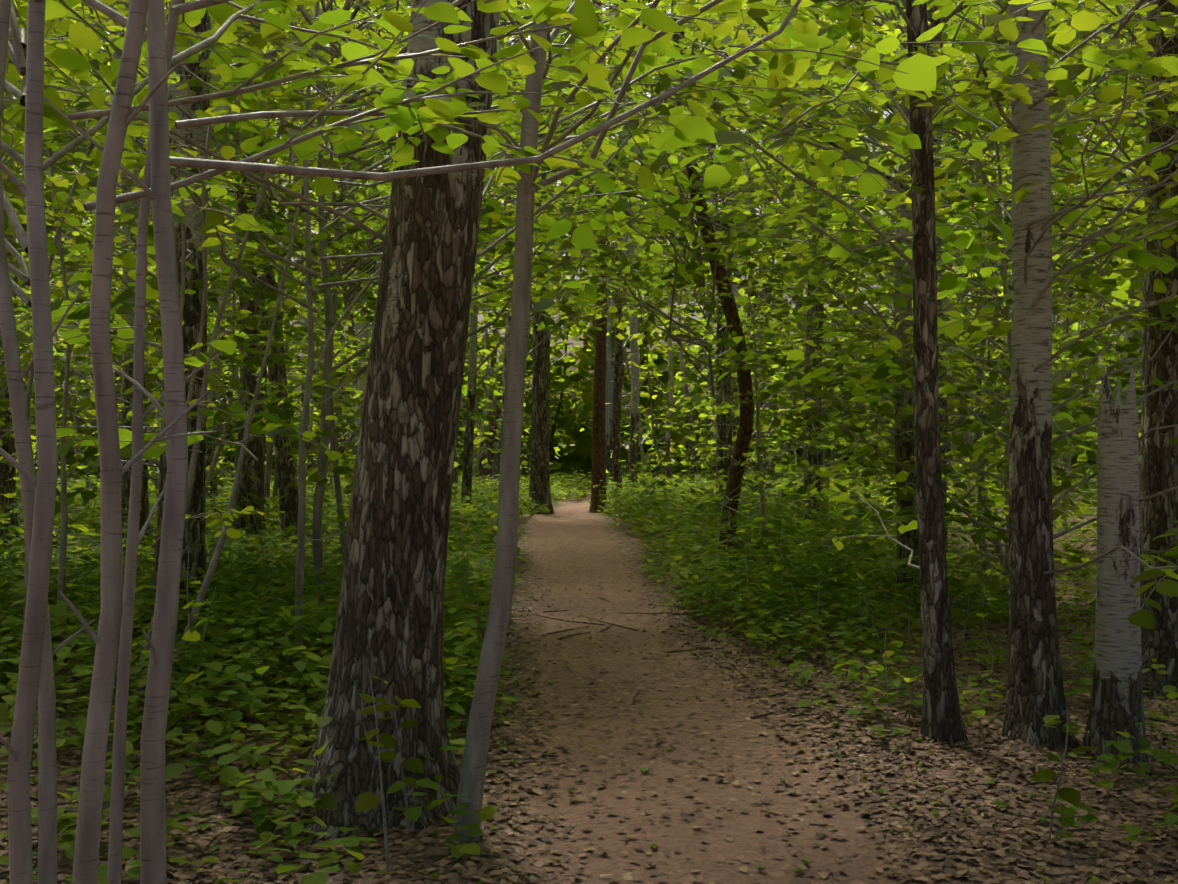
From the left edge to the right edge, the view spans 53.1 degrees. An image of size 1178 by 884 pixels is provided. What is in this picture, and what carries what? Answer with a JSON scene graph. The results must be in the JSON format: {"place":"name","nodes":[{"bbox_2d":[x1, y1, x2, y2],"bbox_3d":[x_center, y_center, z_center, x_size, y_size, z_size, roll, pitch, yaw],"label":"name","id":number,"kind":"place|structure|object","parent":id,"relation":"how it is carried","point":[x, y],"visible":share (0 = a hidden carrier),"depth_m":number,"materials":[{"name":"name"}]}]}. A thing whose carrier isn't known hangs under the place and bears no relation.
{"place":"outdoors","nodes":[
{"label":"outdoors","id":0,"kind":"place"},
{"bbox_2d":[13,0,1140,443],"label":"sky","id":1,"kind":"structure","parent":0,"point":[480,317],"materials":[{"name":"white"}]},
{"bbox_2d":[0,444,1177,883],"bbox_3d":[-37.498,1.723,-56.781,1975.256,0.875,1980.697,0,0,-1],"label":"forest floor","id":2,"kind":"structure","parent":0,"point":[568,530],"depth_m":5.94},
{"bbox_2d":[14,0,1144,479],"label":"foliage","id":3,"kind":"object","parent":2,"relation":"on","point":[578,458],"visible":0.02,"depth_m":58.91,"materials":[{"name":"green plant"}]},
{"bbox_2d":[0,0,1177,868],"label":"tree trunks","id":4,"kind":"object","parent":2,"relation":"on","point":[390,618],"visible":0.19,"depth_m":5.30,"materials":[{"name":"brown plant"}]},
{"bbox_2d":[0,0,1177,831],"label":"leaves","id":5,"kind":"object","parent":2,"relation":"on","point":[784,72],"visible":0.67,"depth_m":8.83,"materials":[{"name":"green plant"}]},
{"bbox_2d":[0,0,1177,883],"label":"saplings","id":6,"kind":"object","parent":2,"relation":"on","point":[24,51],"visible":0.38,"depth_m":4.90,"materials":[{"name":"plant"}]},
{"bbox_2d":[0,462,1177,883],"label":"herb foliage","id":7,"kind":"object","parent":2,"relation":"on","point":[238,574],"visible":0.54,"depth_m":8.65,"materials":[{"name":"green plant"}]},
{"bbox_2d":[0,546,1177,883],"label":"leaf litter","id":8,"kind":"object","parent":2,"relation":"on","point":[952,832],"visible":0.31,"depth_m":5.57,"materials":[{"name":"brown plant"}]},
{"bbox_2d":[114,0,1142,571],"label":"tree trunks","id":9,"kind":"object","parent":2,"relation":"on","point":[742,438],"visible":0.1,"depth_m":15.04,"materials":[{"name":"brown plant"}]}
]}

